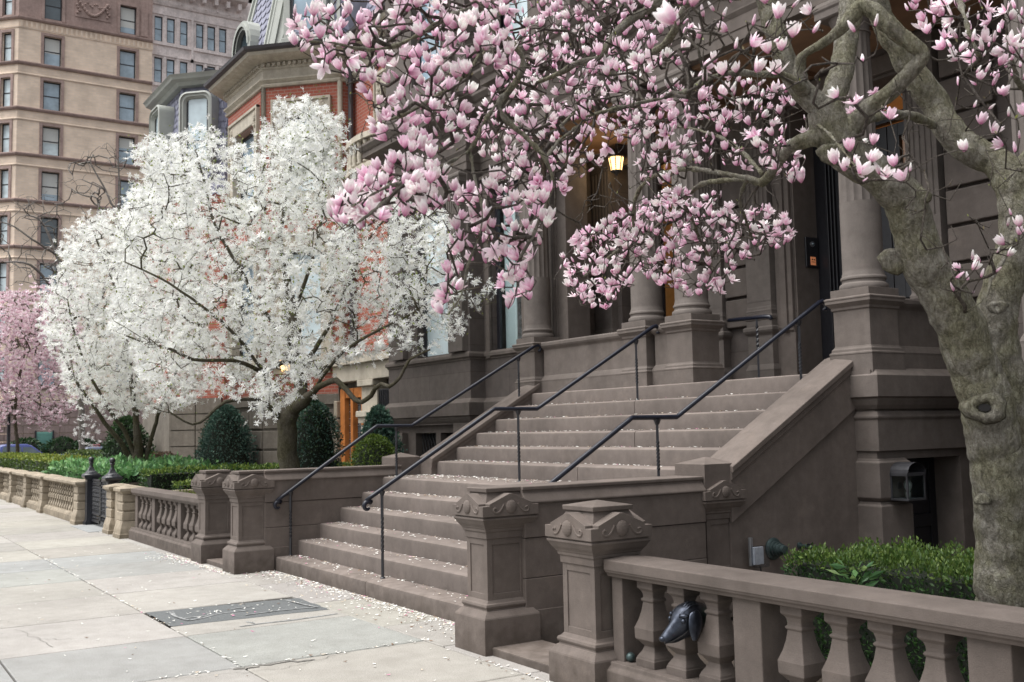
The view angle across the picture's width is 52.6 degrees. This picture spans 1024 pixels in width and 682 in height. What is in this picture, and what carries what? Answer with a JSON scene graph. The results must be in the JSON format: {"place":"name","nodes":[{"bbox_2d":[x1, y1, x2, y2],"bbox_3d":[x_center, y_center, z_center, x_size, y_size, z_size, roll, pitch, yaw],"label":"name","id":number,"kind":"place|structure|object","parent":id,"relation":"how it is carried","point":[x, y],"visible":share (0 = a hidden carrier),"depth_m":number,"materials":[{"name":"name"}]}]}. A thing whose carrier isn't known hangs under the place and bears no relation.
{"place":"outdoors","nodes":[
{"label":"outdoors","id":0,"kind":"place"},
{"bbox_2d":[0,444,63,454],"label":"parked car","id":1,"kind":"object","parent":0,"point":[28,448],"visible":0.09,"depth_m":55.16,"materials":[{"name":"paint"}]},
{"bbox_2d":[78,445,103,449],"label":"parked car","id":2,"kind":"object","parent":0,"point":[96,447],"visible":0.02,"depth_m":57.26,"materials":[{"name":"paint"}]},
{"bbox_2d":[0,598,291,681],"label":"pavement bed","id":3,"kind":"object","parent":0,"point":[159,621],"depth_m":9.02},
{"bbox_2d":[129,469,232,563],"bbox_3d":[-4.810,2.421,14.825,0.529,1.217,4.080,2,-6,-33],"label":"stone balustrade","id":4,"kind":"object","parent":3,"relation":"on","point":[196,527],"visible":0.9,"depth_m":13.90,"materials":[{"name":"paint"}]},
{"bbox_2d":[545,500,1023,681],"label":"stone balustrade","id":5,"kind":"object","parent":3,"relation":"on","point":[616,585],"visible":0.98,"depth_m":5.51,"materials":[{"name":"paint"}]},
{"bbox_2d":[626,652,634,661],"bbox_3d":[0.720,1.916,6.277,0.058,0.058,0.058,2,-6,-33],"label":"metal ball","id":6,"kind":"object","parent":5,"relation":"on","point":[630,656],"visible":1,"depth_m":6.26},
{"bbox_2d":[659,601,734,662],"bbox_3d":[1.325,1.797,6.219,0.386,0.646,1.448,-4,-6,29],"label":"dog statue","id":7,"kind":"object","parent":5,"relation":"attached to","point":[687,619],"visible":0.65,"depth_m":5.70,"materials":[{"name":"black metal"}]},
{"bbox_2d":[0,499,553,681],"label":"pavement","id":8,"kind":"structure","parent":0,"point":[101,653],"depth_m":8.61,"materials":[{"name":"concrete"}]},
{"bbox_2d":[0,467,98,524],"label":"sandstone balustrade","id":9,"kind":"object","parent":8,"relation":"on","point":[59,496],"visible":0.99,"depth_m":22.55,"materials":[{"name":"stone"}]},
{"bbox_2d":[71,524,102,532],"bbox_3d":[-7.355,3.343,18.488,0.700,0.026,1.600,2,-6,-33],"label":"gate threshold","id":10,"kind":"object","parent":8,"relation":"on","point":[93,528],"visible":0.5,"depth_m":18.51,"materials":[{"name":"stone"}]},
{"bbox_2d":[81,456,122,524],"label":"iron gate","id":11,"kind":"structure","parent":10,"relation":"on","point":[95,501],"depth_m":18.93,"materials":[{"name":"metal"}]},
{"bbox_2d":[102,483,142,538],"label":"sandstone piers","id":12,"kind":"structure","parent":8,"relation":"on","point":[119,522],"depth_m":16.63,"materials":[{"name":"stone"}]},
{"bbox_2d":[2,587,350,678],"bbox_3d":[-3.075,2.404,8.652,2.296,0.001,4.311,2,-6,-33],"label":"pavement crack","id":13,"kind":"object","parent":8,"relation":"on","point":[233,668],"visible":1,"depth_m":7.28,"materials":[{"name":"concrete"}]},
{"bbox_2d":[206,558,222,568],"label":"threshold slab","id":14,"kind":"structure","parent":8,"relation":"on","point":[216,562],"depth_m":12.81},
{"bbox_2d":[145,598,327,625],"bbox_3d":[-2.502,2.454,9.439,1.457,0.014,0.863,2,-6,-29],"label":"asphalt patch","id":15,"kind":"object","parent":8,"relation":"on","point":[273,606],"visible":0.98,"depth_m":9.36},
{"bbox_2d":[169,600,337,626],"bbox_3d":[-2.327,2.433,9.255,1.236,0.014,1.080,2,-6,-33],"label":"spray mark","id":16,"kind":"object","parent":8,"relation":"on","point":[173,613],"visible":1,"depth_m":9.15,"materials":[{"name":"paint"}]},
{"bbox_2d":[19,548,549,681],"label":"fallen petals","id":17,"kind":"object","parent":8,"relation":"on","point":[272,572],"visible":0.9,"depth_m":9.96,"materials":[{"name":"plant"}]},
{"bbox_2d":[492,640,555,673],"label":"threshold slab","id":18,"kind":"structure","parent":8,"relation":"on","point":[534,654],"depth_m":7.20,"materials":[{"name":"stone"}]},
{"bbox_2d":[357,0,1023,556],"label":"brownstone house","id":19,"kind":"structure","parent":0,"point":[873,324],"depth_m":12.43,"materials":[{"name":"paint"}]},
{"bbox_2d":[417,0,439,79],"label":"window","id":20,"kind":"structure","parent":19,"relation":"in","point":[421,58],"depth_m":18.12,"materials":[{"name":"white glass"}]},
{"bbox_2d":[422,207,448,357],"bbox_3d":[-1.223,-0.935,17.428,0.050,2.560,1.080,2,-6,-33],"label":"window","id":21,"kind":"structure","parent":19,"relation":"in","point":[431,336],"depth_m":17.54,"materials":[{"name":"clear glass"}]},
{"bbox_2d":[494,180,518,349],"bbox_3d":[0.214,-1.110,16.125,0.520,2.750,0.950,2,-6,-33],"label":"window","id":22,"kind":"structure","parent":19,"relation":"in","point":[511,313],"depth_m":16.25,"materials":[{"name":"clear glass"}]},
{"bbox_2d":[501,0,527,47],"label":"window","id":23,"kind":"structure","parent":19,"relation":"in","point":[519,6],"depth_m":16.19,"materials":[{"name":"white glass"}]},
{"bbox_2d":[606,144,625,175],"bbox_3d":[1.522,-2.636,14.998,0.296,0.490,0.266,0,-5,-11],"label":"wall lantern","id":24,"kind":"object","parent":19,"relation":"attached to","point":[616,162],"depth_m":14.92,"materials":[{"name":"glass"}]},
{"bbox_2d":[657,154,671,316],"bbox_3d":[2.211,-1.421,14.557,0.110,2.400,1.640,2,-6,-33],"label":"window","id":25,"kind":"structure","parent":19,"relation":"in","point":[660,161],"depth_m":14.68,"materials":[{"name":"grey glass"}]},
{"bbox_2d":[727,314,772,377],"bbox_3d":[2.686,0.078,11.617,0.048,0.734,0.670,2,-6,-33],"label":"handrail","id":26,"kind":"object","parent":19,"relation":"on","point":[756,317],"visible":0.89,"depth_m":11.54,"materials":[{"name":"metal"}]},
{"bbox_2d":[804,237,818,267],"bbox_3d":[3.627,-1.069,12.489,0.220,0.370,0.060,2,-6,-33],"label":"intercom panel","id":27,"kind":"object","parent":19,"relation":"attached to","point":[811,253],"visible":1,"depth_m":12.48,"materials":[{"name":"black paint"}]},
{"bbox_2d":[835,126,894,287],"bbox_3d":[4.128,-1.003,12.083,0.062,2.870,0.750,2,-6,-33],"label":"door","id":28,"kind":"structure","parent":19,"relation":"in","point":[882,132],"depth_m":11.89,"materials":[{"name":"black paint"}]},
{"bbox_2d":[887,121,911,298],"bbox_3d":[4.535,-1.065,11.462,0.062,2.870,0.720,2,-6,-33],"label":"door","id":29,"kind":"structure","parent":19,"relation":"in","point":[904,289],"depth_m":11.72,"materials":[{"name":"black paint"}]},
{"bbox_2d":[890,462,926,500],"bbox_3d":[3.670,1.299,9.604,0.274,0.350,0.210,2,-6,-33],"label":"wall lantern","id":30,"kind":"object","parent":19,"relation":"attached to","point":[907,469],"depth_m":9.58,"materials":[{"name":"metal"}]},
{"bbox_2d":[907,457,938,553],"bbox_3d":[3.966,1.777,10.279,0.780,1.250,0.040,2,-6,-33],"label":"basement door","id":31,"kind":"structure","parent":19,"relation":"in","point":[924,511],"depth_m":10.40,"materials":[{"name":"black paint"}]},
{"bbox_2d":[666,618,822,681],"bbox_3d":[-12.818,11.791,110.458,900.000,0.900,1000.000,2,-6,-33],"label":"ground","id":32,"kind":"structure","parent":0,"point":[703,659],"depth_m":7.31,"materials":[{"name":"soil"}]},
{"bbox_2d":[6,388,13,452],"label":"street lamp","id":33,"kind":"object","parent":32,"relation":"on","point":[8,435],"visible":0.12,"depth_m":45.81,"materials":[{"name":"black metal"}]},
{"bbox_2d":[0,275,95,452],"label":"pink magnolia","id":34,"kind":"object","parent":32,"relation":"on","point":[22,387],"visible":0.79,"depth_m":40.06,"materials":[{"name":"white plant"}]},
{"bbox_2d":[0,143,131,449],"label":"bare tree","id":35,"kind":"object","parent":32,"relation":"on","point":[79,404],"visible":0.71,"depth_m":51.89,"materials":[{"name":"brown plant"}]},
{"bbox_2d":[73,413,100,449],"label":"star magnolia shrub","id":36,"kind":"object","parent":32,"relation":"on","point":[83,433],"visible":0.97,"depth_m":45.97,"materials":[{"name":"white plant"}]},
{"bbox_2d":[102,482,143,520],"bbox_3d":[-10.304,3.830,27.679,4.560,0.740,21.980,2,-6,-33],"label":"raised bed","id":37,"kind":"object","parent":32,"relation":"on","point":[136,484],"depth_m":19.86,"materials":[{"name":"stone"}]},
{"bbox_2d":[0,451,97,473],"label":"box hedge","id":38,"kind":"object","parent":37,"relation":"on","point":[32,462],"visible":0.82,"depth_m":28.41,"materials":[{"name":"green plant"}]},
{"bbox_2d":[63,449,160,457],"bbox_3d":[-12.652,3.667,32.434,0.989,0.631,10.755,2,-6,-33],"label":"box hedge","id":39,"kind":"object","parent":37,"relation":"on","point":[87,452],"visible":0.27,"depth_m":33.87,"materials":[{"name":"green plant"}]},
{"bbox_2d":[97,415,155,458],"bbox_3d":[-10.524,2.841,28.323,1.705,1.668,1.648,2,-6,-33],"label":"dark shrub","id":40,"kind":"object","parent":37,"relation":"on","point":[110,448],"visible":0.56,"depth_m":28.05,"materials":[{"name":"green plant"}]},
{"bbox_2d":[33,147,222,463],"bbox_3d":[-8.318,-0.581,22.210,4.110,8.223,6.275,0,-5,-17],"label":"white magnolia","id":41,"kind":"object","parent":37,"relation":"on","point":[72,342],"visible":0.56,"depth_m":21.40,"materials":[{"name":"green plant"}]},
{"bbox_2d":[41,450,219,482],"bbox_3d":[-8.527,2.811,23.033,2.678,0.743,6.836,2,-6,-33],"label":"leafy bed","id":42,"kind":"object","parent":37,"relation":"on","point":[128,471],"visible":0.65,"depth_m":21.16,"materials":[{"name":"green plant"}]},
{"bbox_2d":[151,451,178,458],"bbox_3d":[-8.208,2.947,24.545,1.079,0.701,1.089,2,-6,-33],"label":"shrub","id":43,"kind":"object","parent":37,"relation":"on","point":[162,453],"visible":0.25,"depth_m":24.51,"materials":[{"name":"green plant"}]},
{"bbox_2d":[191,411,223,460],"bbox_3d":[-6.756,2.447,23.982,1.395,1.743,1.432,2,-6,-33],"label":"cone yew","id":44,"kind":"object","parent":37,"relation":"on","point":[201,435],"visible":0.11,"depth_m":23.80,"materials":[{"name":"green plant"}]},
{"bbox_2d":[194,403,258,470],"bbox_3d":[-5.967,2.205,21.745,1.562,1.812,1.463,2,-6,-33],"label":"cone yew","id":45,"kind":"object","parent":37,"relation":"on","point":[225,440],"visible":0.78,"depth_m":21.53,"materials":[{"name":"green plant"}]},
{"bbox_2d":[137,460,350,489],"bbox_3d":[-4.739,2.534,18.748,3.896,0.736,0.848,2,-6,-33],"label":"box hedge","id":46,"kind":"object","parent":37,"relation":"on","point":[158,478],"visible":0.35,"depth_m":17.88,"materials":[{"name":"green plant"}]},
{"bbox_2d":[143,68,227,459],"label":"slate roofed house","id":47,"kind":"structure","parent":32,"relation":"on","point":[181,101],"depth_m":28.30,"materials":[{"name":"grey stone"}]},
{"bbox_2d":[148,105,174,181],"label":"dormer window","id":48,"kind":"structure","parent":47,"relation":"in","point":[160,118],"depth_m":29.21,"materials":[{"name":"grey glass"}]},
{"bbox_2d":[178,90,218,166],"bbox_3d":[-8.588,-5.772,28.382,0.980,2.080,0.450,-2,-5,12],"label":"dormer window","id":49,"kind":"structure","parent":47,"relation":"in","point":[194,106],"depth_m":28.32,"materials":[{"name":"clear glass"}]},
{"bbox_2d":[203,0,518,467],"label":"red brick house","id":50,"kind":"structure","parent":32,"relation":"on","point":[258,72],"depth_m":22.11,"materials":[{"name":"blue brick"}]},
{"bbox_2d":[225,238,259,378],"bbox_3d":[-5.912,-0.678,23.074,0.330,3.000,2.000,2,-6,-33],"label":"window","id":51,"kind":"structure","parent":50,"relation":"in","point":[233,352],"depth_m":23.54,"materials":[{"name":"grey glass"}]},
{"bbox_2d":[226,104,259,226],"bbox_3d":[-5.977,-3.886,23.348,0.330,2.400,2.000,2,-6,-33],"label":"window","id":52,"kind":"structure","parent":50,"relation":"in","point":[251,117],"depth_m":23.65,"materials":[{"name":"white glass"}]},
{"bbox_2d":[268,94,332,209],"bbox_3d":[-4.488,-4.015,22.190,1.420,2.400,0.330,-2,-5,12],"label":"window","id":53,"kind":"structure","parent":50,"relation":"in","point":[327,99],"depth_m":22.18,"materials":[{"name":"grey glass"}]},
{"bbox_2d":[269,230,332,373],"bbox_3d":[-4.422,-0.807,21.916,1.420,3.000,0.330,-2,-5,12],"label":"window","id":54,"kind":"structure","parent":50,"relation":"in","point":[313,326],"depth_m":21.96,"materials":[{"name":"clear glass"}]},
{"bbox_2d":[281,0,329,41],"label":"dormer window","id":55,"kind":"structure","parent":50,"relation":"in","point":[288,5],"depth_m":22.63,"materials":[{"name":"white glass"}]},
{"bbox_2d":[340,387,362,465],"bbox_3d":[-3.134,2.183,20.798,0.180,2.480,1.120,2,-6,-33],"label":"front door","id":56,"kind":"structure","parent":50,"relation":"in","point":[350,427],"depth_m":21.06,"materials":[{"name":"brown wood"}]},
{"bbox_2d":[373,66,385,125],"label":"window","id":57,"kind":"structure","parent":50,"relation":"in","point":[376,87],"depth_m":21.05,"materials":[{"name":"grey glass"}]},
{"bbox_2d":[222,358,859,656],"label":"entrance stairs","id":58,"kind":"structure","parent":32,"relation":"on","point":[781,466],"depth_m":9.76,"materials":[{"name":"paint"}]},
{"bbox_2d":[273,344,541,555],"bbox_3d":[-1.210,1.294,13.277,3.799,2.622,0.099,2,-6,-30],"label":"handrail","id":59,"kind":"object","parent":58,"relation":"on","point":[337,455],"visible":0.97,"depth_m":13.11,"materials":[{"name":"metal"}]},
{"bbox_2d":[362,324,659,578],"bbox_3d":[0.138,1.075,11.216,3.790,2.653,0.104,2,-6,-30],"label":"handrail","id":60,"kind":"object","parent":58,"relation":"on","point":[517,410],"visible":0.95,"depth_m":11.13,"materials":[{"name":"metal"}]},
{"bbox_2d":[290,392,770,597],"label":"fallen petals","id":61,"kind":"object","parent":58,"relation":"on","point":[455,496],"visible":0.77,"depth_m":11.72,"materials":[{"name":"plant"}]},
{"bbox_2d":[549,299,827,481],"bbox_3d":[1.443,0.875,9.245,3.804,2.663,0.189,2,-6,-29],"label":"handrail","id":62,"kind":"object","parent":58,"relation":"on","point":[657,419],"visible":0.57,"depth_m":9.41,"materials":[{"name":"metal"}]},
{"bbox_2d":[765,538,787,559],"bbox_3d":[2.323,1.812,9.005,0.194,0.194,0.150,2,-6,-33],"label":"standpipe","id":63,"kind":"object","parent":58,"relation":"attached to","point":[775,548],"visible":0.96,"depth_m":9.00,"materials":[{"name":"metal"}]},
{"bbox_2d":[797,542,812,548],"bbox_3d":[2.613,1.823,9.199,0.077,0.061,0.142,2,-6,-33],"label":"garden tap","id":64,"kind":"object","parent":58,"relation":"attached to","point":[799,545],"visible":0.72,"depth_m":9.21,"materials":[{"name":"metal"}]},
{"bbox_2d":[284,0,1023,607],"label":"magnolia tree","id":65,"kind":"object","parent":32,"relation":"on","point":[980,346],"visible":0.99,"depth_m":5.26,"materials":[{"name":"pink plant"}]},
{"bbox_2d":[748,537,766,570],"bbox_3d":[2.156,1.998,8.841,0.262,0.641,0.100,2,-6,-33],"label":"outlet box","id":66,"kind":"object","parent":32,"relation":"on","point":[756,555],"visible":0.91,"depth_m":8.82,"materials":[{"name":"grey metal"}]},
{"bbox_2d":[826,558,884,586],"bbox_3d":[2.121,1.487,6.394,0.345,0.288,0.364,-2,-5,11],"label":"hellebore","id":67,"kind":"object","parent":32,"relation":"on","point":[867,576],"visible":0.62,"depth_m":6.35,"materials":[{"name":"green plant"}]},
{"bbox_2d":[780,534,975,681],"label":"box hedge","id":68,"kind":"object","parent":32,"relation":"on","point":[916,568],"visible":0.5,"depth_m":6.46,"materials":[{"name":"green plant"}]},
{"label":"garden bed","id":69,"kind":"structure","parent":32,"relation":"on","visible":0},
{"bbox_2d":[170,478,192,489],"bbox_3d":[-4.262,2.541,17.857,3.185,0.551,0.642,2,-6,-33],"label":"box hedge","id":70,"kind":"object","parent":69,"relation":"on","point":[181,485],"visible":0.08,"depth_m":16.98,"materials":[{"name":"green plant"}]},
{"bbox_2d":[96,85,503,468],"bbox_3d":[-3.639,-0.792,16.180,7.072,6.992,5.807,-1,-5,0],"label":"white magnolia","id":71,"kind":"object","parent":69,"relation":"on","point":[296,148],"visible":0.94,"depth_m":15.19,"materials":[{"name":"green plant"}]},
{"bbox_2d":[296,399,345,467],"bbox_3d":[-3.393,1.846,17.795,1.114,1.751,1.138,2,-6,-33],"label":"column yew","id":72,"kind":"object","parent":69,"relation":"on","point":[316,445],"depth_m":17.60,"materials":[{"name":"green plant"}]},
{"bbox_2d":[345,433,398,465],"bbox_3d":[-1.875,1.670,14.190,0.840,0.826,0.833,2,-6,-33],"label":"box ball","id":73,"kind":"object","parent":69,"relation":"on","point":[373,450],"visible":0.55,"depth_m":14.05,"materials":[{"name":"green plant"}]},
{"bbox_2d":[352,404,407,459],"bbox_3d":[-1.930,1.677,15.032,0.955,1.558,0.985,2,-6,-33],"label":"holly bush","id":74,"kind":"object","parent":69,"relation":"on","point":[378,414],"visible":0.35,"depth_m":14.97,"materials":[{"name":"green plant"}]},
{"label":"far pavement","id":75,"kind":"structure","parent":0,"visible":0},
{"bbox_2d":[11,436,48,453],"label":"round shrub","id":76,"kind":"object","parent":75,"relation":"on","point":[30,439],"visible":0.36,"depth_m":71.38,"materials":[{"name":"green plant"}]},
{"bbox_2d":[41,436,78,453],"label":"round shrub","id":77,"kind":"object","parent":75,"relation":"on","point":[60,445],"visible":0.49,"depth_m":72.23,"materials":[{"name":"green plant"}]},
{"bbox_2d":[71,438,101,449],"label":"round shrub","id":78,"kind":"object","parent":75,"relation":"on","point":[88,440],"visible":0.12,"depth_m":73.33,"materials":[{"name":"green plant"}]},
{"bbox_2d":[0,0,251,453],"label":"apartment building","id":79,"kind":"structure","parent":75,"relation":"on","point":[78,78],"depth_m":76.36,"materials":[{"name":"brick"}]},
{"bbox_2d":[0,306,8,338],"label":"window","id":80,"kind":"structure","parent":79,"relation":"in","point":[4,321],"depth_m":73.29,"materials":[{"name":"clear glass"}]},
{"bbox_2d":[0,259,9,291],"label":"window","id":81,"kind":"structure","parent":79,"relation":"in","point":[4,269],"depth_m":73.72,"materials":[{"name":"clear glass"}]},
{"bbox_2d":[0,212,10,244],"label":"window","id":82,"kind":"structure","parent":79,"relation":"in","point":[6,231],"depth_m":73.99,"materials":[{"name":"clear glass"}]},
{"bbox_2d":[0,166,11,197],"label":"window","id":83,"kind":"structure","parent":79,"relation":"in","point":[5,174],"depth_m":74.28,"materials":[{"name":"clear glass"}]},
{"bbox_2d":[0,120,12,151],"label":"window","id":84,"kind":"structure","parent":79,"relation":"in","point":[6,128],"depth_m":74.57,"materials":[{"name":"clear glass"}]},
{"bbox_2d":[0,74,13,106],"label":"window","id":85,"kind":"structure","parent":79,"relation":"in","point":[7,83],"depth_m":74.82,"materials":[{"name":"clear glass"}]},
{"bbox_2d":[0,0,14,16],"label":"window","id":86,"kind":"structure","parent":79,"relation":"in","point":[9,4],"depth_m":75.37,"materials":[{"name":"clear glass"}]},
{"bbox_2d":[0,29,14,60],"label":"window","id":87,"kind":"structure","parent":79,"relation":"in","point":[8,38],"depth_m":75.08,"materials":[{"name":"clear glass"}]},
{"bbox_2d":[35,430,53,453],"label":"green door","id":88,"kind":"structure","parent":79,"relation":"in","point":[42,437],"depth_m":73.34,"materials":[{"name":"paint"}]},
{"bbox_2d":[35,354,58,385],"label":"window","id":89,"kind":"structure","parent":79,"relation":"in","point":[40,363],"depth_m":74.13,"materials":[{"name":"grey glass"}]},
{"bbox_2d":[36,260,60,291],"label":"window","id":90,"kind":"structure","parent":79,"relation":"in","point":[45,272],"depth_m":74.66,"materials":[{"name":"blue glass"}]},
{"bbox_2d":[37,214,61,247],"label":"window","id":91,"kind":"structure","parent":79,"relation":"in","point":[42,236],"depth_m":75.06,"materials":[{"name":"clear glass"}]},
{"bbox_2d":[38,168,62,201],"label":"window","id":92,"kind":"structure","parent":79,"relation":"in","point":[47,181],"depth_m":75.34,"materials":[{"name":"grey glass"}]},
{"bbox_2d":[39,122,62,156],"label":"window","id":93,"kind":"structure","parent":79,"relation":"in","point":[49,137],"depth_m":75.61,"materials":[{"name":"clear glass"}]},
{"bbox_2d":[40,77,63,111],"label":"window","id":94,"kind":"structure","parent":79,"relation":"in","point":[49,92],"depth_m":75.91,"materials":[{"name":"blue glass"}]},
{"bbox_2d":[41,0,64,22],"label":"window","id":95,"kind":"structure","parent":79,"relation":"in","point":[51,9],"depth_m":76.51,"materials":[{"name":"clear glass"}]},
{"bbox_2d":[41,32,64,66],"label":"window","id":96,"kind":"structure","parent":79,"relation":"in","point":[51,54],"depth_m":76.21,"materials":[{"name":"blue glass"}]},
{"bbox_2d":[115,176,137,207],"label":"window","id":97,"kind":"structure","parent":79,"relation":"in","point":[125,185],"depth_m":78.15,"materials":[{"name":"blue glass"}]},
{"bbox_2d":[116,132,137,165],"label":"window","id":98,"kind":"structure","parent":79,"relation":"in","point":[122,143],"depth_m":78.49,"materials":[{"name":"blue glass"}]},
{"bbox_2d":[116,89,138,121],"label":"window","id":99,"kind":"structure","parent":79,"relation":"in","point":[126,110],"depth_m":78.82,"materials":[{"name":"blue glass"}]},
{"bbox_2d":[117,46,138,78],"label":"window","id":100,"kind":"structure","parent":79,"relation":"in","point":[125,59],"depth_m":79.11,"materials":[{"name":"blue glass"}]},
{"bbox_2d":[117,1,139,36],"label":"window","id":101,"kind":"structure","parent":79,"relation":"in","point":[127,19],"depth_m":79.40,"materials":[{"name":"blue glass"}]},
{"bbox_2d":[154,16,161,40],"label":"window","id":102,"kind":"structure","parent":79,"relation":"in","point":[158,20],"depth_m":80.87,"materials":[{"name":"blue glass"}]},
{"bbox_2d":[154,57,161,82],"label":"window","id":103,"kind":"structure","parent":79,"relation":"in","point":[157,61],"depth_m":80.59,"materials":[{"name":"blue glass"}]},
{"bbox_2d":[167,59,173,75],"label":"window","id":104,"kind":"structure","parent":79,"relation":"in","point":[170,63],"depth_m":81.14,"materials":[{"name":"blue glass"}]},
{"bbox_2d":[167,18,174,43],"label":"window","id":105,"kind":"structure","parent":79,"relation":"in","point":[170,22],"depth_m":81.40,"materials":[{"name":"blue glass"}]},
{"bbox_2d":[180,21,186,45],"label":"window","id":106,"kind":"structure","parent":79,"relation":"in","point":[183,25],"depth_m":81.94,"materials":[{"name":"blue glass"}]},
{"bbox_2d":[180,62,186,72],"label":"window","id":107,"kind":"structure","parent":79,"relation":"in","point":[183,66],"depth_m":81.72,"materials":[{"name":"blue glass"}]},
{"bbox_2d":[196,24,202,48],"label":"window","id":108,"kind":"structure","parent":79,"relation":"in","point":[199,28],"depth_m":82.63,"materials":[{"name":"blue glass"}]},
{"bbox_2d":[207,26,214,50],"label":"window","id":109,"kind":"structure","parent":79,"relation":"in","point":[210,30],"depth_m":83.13,"materials":[{"name":"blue glass"}]},
{"bbox_2d":[219,29,225,52],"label":"window","id":110,"kind":"structure","parent":79,"relation":"in","point":[222,33],"depth_m":83.66,"materials":[{"name":"blue glass"}]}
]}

